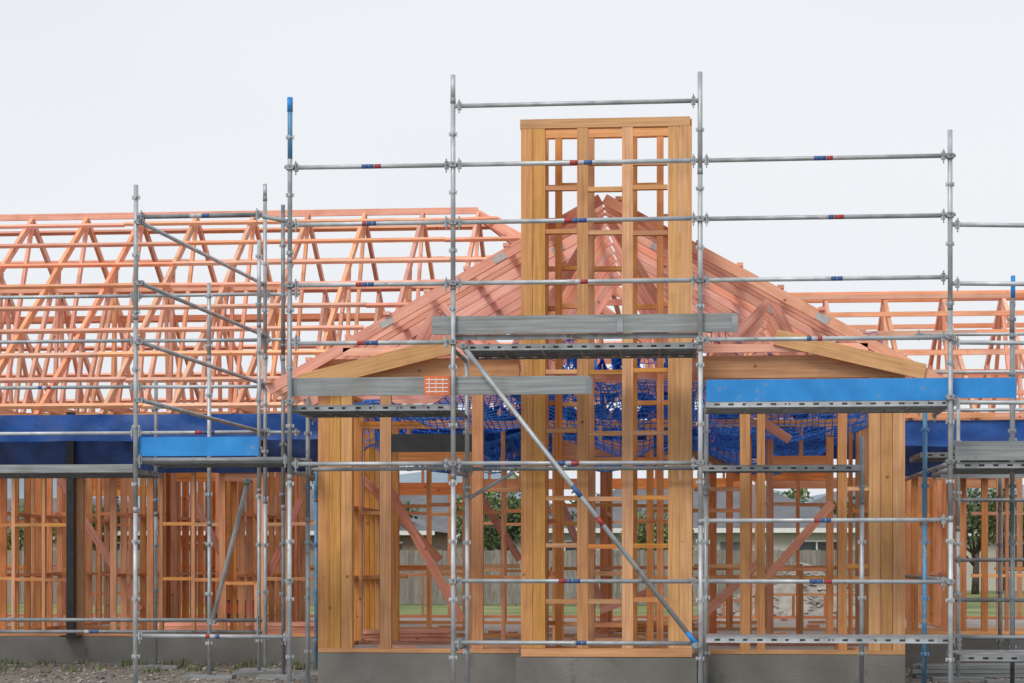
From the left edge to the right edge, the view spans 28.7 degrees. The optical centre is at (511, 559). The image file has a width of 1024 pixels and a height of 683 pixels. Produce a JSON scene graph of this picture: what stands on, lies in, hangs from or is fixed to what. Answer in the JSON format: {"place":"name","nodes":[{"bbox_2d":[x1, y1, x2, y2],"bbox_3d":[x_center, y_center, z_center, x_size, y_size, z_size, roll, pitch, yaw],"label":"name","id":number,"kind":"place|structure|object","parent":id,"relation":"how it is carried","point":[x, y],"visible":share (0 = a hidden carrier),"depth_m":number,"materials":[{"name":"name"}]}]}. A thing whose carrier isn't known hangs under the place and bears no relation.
{"place":"outdoors","nodes":[
{"label":"outdoors","id":0,"kind":"place"},
{"bbox_2d":[1,661,1019,682],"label":"gravel","id":1,"kind":"structure","parent":0,"point":[151,678],"depth_m":24.29,"materials":[{"name":"grey gravel"}]},
{"bbox_2d":[0,588,1023,682],"bbox_3d":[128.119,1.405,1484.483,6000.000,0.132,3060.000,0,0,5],"label":"ground","id":2,"kind":"structure","parent":0,"point":[973,608],"depth_m":26.29,"materials":[{"name":"grey gravel"}]},
{"bbox_2d":[7,501,56,550],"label":"tree","id":3,"kind":"object","parent":2,"relation":"on","point":[21,536],"visible":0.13,"depth_m":81.74,"materials":[{"name":"green plant"}]},
{"bbox_2d":[7,498,139,550],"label":"bungalow","id":4,"kind":"object","parent":2,"relation":"on","point":[54,510],"visible":0.01,"depth_m":105.90,"materials":[{"name":"white paint"}]},
{"bbox_2d":[93,496,146,550],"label":"tree","id":5,"kind":"object","parent":2,"relation":"on","point":[118,517],"visible":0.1,"depth_m":85.53,"materials":[{"name":"green plant"}]},
{"bbox_2d":[0,655,313,673],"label":"weeds","id":6,"kind":"object","parent":2,"relation":"on","point":[127,662],"visible":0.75,"depth_m":25.87,"materials":[{"name":"green plant"}]},
{"bbox_2d":[0,184,317,682],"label":"scaffolding","id":7,"kind":"object","parent":2,"relation":"on","point":[156,446],"visible":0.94,"depth_m":23.58,"materials":[{"name":"metal"}]},
{"bbox_2d":[93,489,458,591],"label":"bungalow","id":8,"kind":"object","parent":2,"relation":"on","point":[439,538],"visible":0.12,"depth_m":85.69,"materials":[{"name":"brick"}]},
{"bbox_2d":[103,542,402,572],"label":"windows","id":9,"kind":"structure","parent":8,"relation":"in","point":[400,543],"depth_m":85.47,"materials":[{"name":"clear glass"}]},
{"bbox_2d":[402,500,419,518],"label":"tree","id":10,"kind":"object","parent":2,"relation":"on","point":[408,509],"visible":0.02,"depth_m":85.03,"materials":[{"name":"green plant"}]},
{"bbox_2d":[7,550,854,604],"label":"paling fence","id":11,"kind":"object","parent":2,"relation":"on","point":[409,593],"visible":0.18,"depth_m":62.28,"materials":[{"name":"wood"}]},
{"bbox_2d":[399,495,520,587],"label":"bungalow","id":12,"kind":"object","parent":2,"relation":"on","point":[441,521],"visible":0.01,"depth_m":99.20,"materials":[{"name":"white paint"}]},
{"bbox_2d":[446,471,520,591],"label":"tree","id":13,"kind":"object","parent":2,"relation":"on","point":[490,495],"visible":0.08,"depth_m":83.97,"materials":[{"name":"green plant"}]},
{"bbox_2d":[456,497,520,550],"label":"tree","id":14,"kind":"object","parent":2,"relation":"on","point":[491,539],"visible":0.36,"depth_m":72.00,"materials":[{"name":"green plant"}]},
{"bbox_2d":[0,636,1023,682],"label":"concrete slab","id":15,"kind":"structure","parent":2,"relation":"on","point":[498,668],"depth_m":22.28,"materials":[{"name":"grey concrete"}]},
{"bbox_2d":[7,616,1023,654],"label":"slab floor","id":16,"kind":"structure","parent":15,"relation":"on","point":[970,623],"depth_m":30.25,"materials":[{"name":"grey concrete"}]},
{"bbox_2d":[60,412,81,636],"bbox_3d":[-5.974,-0.480,27.094,0.240,3.040,0.240,0,0,5],"label":"steel post","id":17,"kind":"object","parent":16,"relation":"on","point":[70,538],"visible":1,"depth_m":27.04,"materials":[{"name":"black metal"}]},
{"bbox_2d":[215,600,253,617],"bbox_3d":[-3.896,0.805,28.649,0.630,0.460,0.430,0,0,5],"label":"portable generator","id":18,"kind":"object","parent":16,"relation":"on","point":[228,608],"visible":0.03,"depth_m":28.50,"materials":[{"name":"black metal"}]},
{"bbox_2d":[158,622,313,632],"bbox_3d":[-3.379,0.954,28.286,3.184,0.145,0.749,0,0,2],"label":"timber stack","id":19,"kind":"object","parent":16,"relation":"on","point":[275,627],"visible":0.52,"depth_m":27.96,"materials":[{"name":"brown wood"}]},
{"bbox_2d":[363,629,457,640],"bbox_3d":[-1.403,0.954,25.329,1.464,0.145,0.342,0,0,-12],"label":"timber stack","id":20,"kind":"object","parent":16,"relation":"on","point":[422,634],"visible":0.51,"depth_m":25.23,"materials":[{"name":"brown wood"}]},
{"bbox_2d":[0,410,1023,645],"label":"wall framing","id":21,"kind":"object","parent":16,"relation":"on","point":[38,523],"depth_m":27.89,"materials":[{"name":"brown wood"}]},
{"bbox_2d":[0,216,816,418],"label":"roof battens","id":22,"kind":"object","parent":21,"relation":"on","point":[107,377],"visible":0.38,"depth_m":29.97,"materials":[{"name":"orange wood"}]},
{"bbox_2d":[0,207,835,420],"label":"roof trusses","id":23,"kind":"object","parent":21,"relation":"on","point":[325,316],"visible":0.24,"depth_m":30.89,"materials":[{"name":"orange wood"}]},
{"bbox_2d":[57,418,834,621],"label":"diagonal braces","id":24,"kind":"object","parent":21,"relation":"attached to","point":[428,552],"visible":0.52,"depth_m":23.76,"materials":[{"name":"brown wood"}]},
{"bbox_2d":[0,413,1023,476],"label":"fascia wrap","id":25,"kind":"object","parent":21,"relation":"attached to","point":[51,449],"visible":0.35,"depth_m":26.93,"materials":[{"name":"blue plastic"}]},
{"bbox_2d":[265,194,947,413],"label":"gable roof trusses","id":26,"kind":"object","parent":21,"relation":"on","point":[748,303],"visible":0.41,"depth_m":22.72,"materials":[{"name":"orange wood"}]},
{"bbox_2d":[469,339,576,400],"bbox_3d":[0.194,-2.213,23.031,1.433,0.880,0.305,0,0,0],"label":"safety net hanging","id":27,"kind":"object","parent":26,"relation":"hanging from","point":[569,340],"visible":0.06,"depth_m":23.07},
{"bbox_2d":[379,242,829,383],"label":"nail plates","id":28,"kind":"object","parent":26,"relation":"on","point":[501,256],"visible":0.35,"depth_m":22.24,"materials":[{"name":"metal"}]},
{"bbox_2d":[696,400,848,455],"bbox_3d":[3.240,-1.640,24.827,1.921,0.754,0.373,0,0,8],"label":"safety net hanging","id":29,"kind":"object","parent":26,"relation":"hanging from","point":[820,446],"visible":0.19,"depth_m":24.83},
{"bbox_2d":[707,331,880,355],"bbox_3d":[3.255,-2.253,23.197,2.145,0.897,0.355,0,0,5],"label":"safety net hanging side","id":30,"kind":"object","parent":26,"relation":"attached to","point":[770,353],"visible":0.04,"depth_m":23.29,"materials":[{"name":"blue fabric"}]},
{"bbox_2d":[354,379,867,456],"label":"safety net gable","id":31,"kind":"structure","parent":21,"relation":"attached to","point":[723,431],"depth_m":23.67,"materials":[{"name":"blue fabric"}]},
{"bbox_2d":[365,417,551,475],"bbox_3d":[-0.594,-1.466,25.186,2.705,0.821,0.490,0,0,5],"label":"safety net hanging","id":32,"kind":"object","parent":31,"relation":"attached to","point":[371,445],"visible":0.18,"depth_m":25.11},
{"bbox_2d":[399,344,853,466],"bbox_3d":[1.401,-1.927,24.861,5.735,1.528,1.760,0,0,5],"label":"safety net","id":33,"kind":"object","parent":31,"relation":"on","point":[509,443],"visible":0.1,"depth_m":24.71,"materials":[{"name":"blue fabric"}]},
{"bbox_2d":[562,341,693,445],"bbox_3d":[1.344,-1.937,23.158,1.626,1.261,0.424,0,0,1],"label":"safety net hanging","id":34,"kind":"object","parent":31,"relation":"attached to","point":[643,421],"visible":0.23,"depth_m":23.19},
{"bbox_2d":[430,419,847,474],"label":"safety net","id":35,"kind":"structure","parent":21,"relation":"attached to","point":[724,445],"depth_m":25.28,"materials":[{"name":"blue fabric"}]},
{"bbox_2d":[706,290,1023,419],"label":"side roof trusses","id":36,"kind":"object","parent":21,"relation":"on","point":[886,327],"visible":0.27,"depth_m":30.57,"materials":[{"name":"orange wood"}]},
{"bbox_2d":[298,329,926,654],"bbox_3d":[1.257,-0.743,24.287,6.920,3.555,4.592,0,0,5],"label":"gable wall framing","id":37,"kind":"object","parent":16,"relation":"on","point":[883,434],"visible":0.67,"depth_m":22.24,"materials":[{"name":"brown wood"}]},
{"bbox_2d":[377,616,858,649],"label":"timber offcuts","id":38,"kind":"object","parent":16,"relation":"on","point":[514,634],"visible":0.19,"depth_m":26.25,"materials":[{"name":"brown wood"}]},
{"bbox_2d":[596,620,693,630],"bbox_3d":[1.889,0.954,29.112,1.616,0.145,0.456,0,0,-6],"label":"timber stack","id":39,"kind":"object","parent":16,"relation":"on","point":[641,625],"visible":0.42,"depth_m":28.91,"materials":[{"name":"brown wood"}]},
{"bbox_2d":[520,116,691,656],"bbox_3d":[1.028,-1.845,21.672,1.837,5.760,0.597,0,0,5],"label":"chimney framing","id":40,"kind":"object","parent":15,"relation":"on","point":[537,135],"visible":0.82,"depth_m":21.42,"materials":[{"name":"brown wood"}]},
{"bbox_2d":[549,502,576,520],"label":"tree","id":41,"kind":"object","parent":2,"relation":"on","point":[572,516],"visible":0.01,"depth_m":78.45,"materials":[{"name":"green plant"}]},
{"bbox_2d":[284,71,1015,682],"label":"scaffolding","id":42,"kind":"object","parent":2,"relation":"on","point":[934,397],"visible":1,"depth_m":20.07,"materials":[{"name":"metal"}]},
{"bbox_2d":[619,508,695,596],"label":"tree","id":43,"kind":"object","parent":2,"relation":"on","point":[640,538],"visible":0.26,"depth_m":74.54,"materials":[{"name":"green plant"}]},
{"bbox_2d":[549,484,854,592],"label":"bungalow","id":44,"kind":"object","parent":2,"relation":"on","point":[784,536],"visible":0.13,"depth_m":77.86,"materials":[{"name":"white paint"}]},
{"bbox_2d":[549,540,836,572],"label":"windows","id":45,"kind":"structure","parent":44,"relation":"in","point":[808,544],"depth_m":77.26,"materials":[{"name":"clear glass"}]},
{"bbox_2d":[720,542,739,590],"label":"door","id":46,"kind":"structure","parent":44,"relation":"in","point":[736,545],"depth_m":77.54,"materials":[{"name":"grey"}]},
{"bbox_2d":[753,481,813,502],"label":"tree","id":47,"kind":"object","parent":2,"relation":"on","point":[792,495],"visible":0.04,"depth_m":102.90,"materials":[{"name":"green plant"}]},
{"bbox_2d":[717,562,854,615],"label":"gravel pile","id":48,"kind":"object","parent":2,"relation":"on","point":[813,605],"visible":0.23,"depth_m":45.25,"materials":[{"name":"gravel"}]},
{"bbox_2d":[820,491,854,517],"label":"tree","id":49,"kind":"object","parent":2,"relation":"on","point":[835,510],"visible":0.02,"depth_m":84.01,"materials":[{"name":"green plant"}]},
{"bbox_2d":[809,491,1023,590],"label":"bungalow","id":50,"kind":"object","parent":2,"relation":"on","point":[991,566],"visible":0.06,"depth_m":88.50,"materials":[{"name":"white paint"}]},
{"bbox_2d":[1009,542,1023,572],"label":"windows","id":51,"kind":"structure","parent":50,"relation":"in","point":[1022,542],"depth_m":88.36,"materials":[{"name":"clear glass"}]},
{"bbox_2d":[905,218,1023,682],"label":"scaffolding","id":52,"kind":"object","parent":2,"relation":"on","point":[999,460],"visible":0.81,"depth_m":21.01,"materials":[{"name":"metal"}]},
{"bbox_2d":[909,663,1023,677],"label":"timber stack","id":53,"kind":"object","parent":2,"relation":"on","point":[976,669],"visible":0.81,"depth_m":23.71,"materials":[{"name":"brown wood"}]},
{"bbox_2d":[966,488,1016,593],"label":"tree","id":54,"kind":"object","parent":2,"relation":"on","point":[974,522],"visible":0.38,"depth_m":78.53,"materials":[{"name":"green plant"}]},
{"bbox_2d":[966,488,1023,590],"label":"tree","id":55,"kind":"object","parent":2,"relation":"on","point":[1003,528],"visible":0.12,"depth_m":88.13,"materials":[{"name":"green plant"}]},
{"bbox_2d":[0,0,1023,503],"label":"sky","id":56,"kind":"structure","parent":0,"point":[184,102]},
{"bbox_2d":[7,471,1023,508],"bbox_3d":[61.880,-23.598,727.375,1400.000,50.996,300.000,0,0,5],"label":"hills","id":57,"kind":"structure","parent":0,"point":[437,477],"depth_m":716.80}
]}

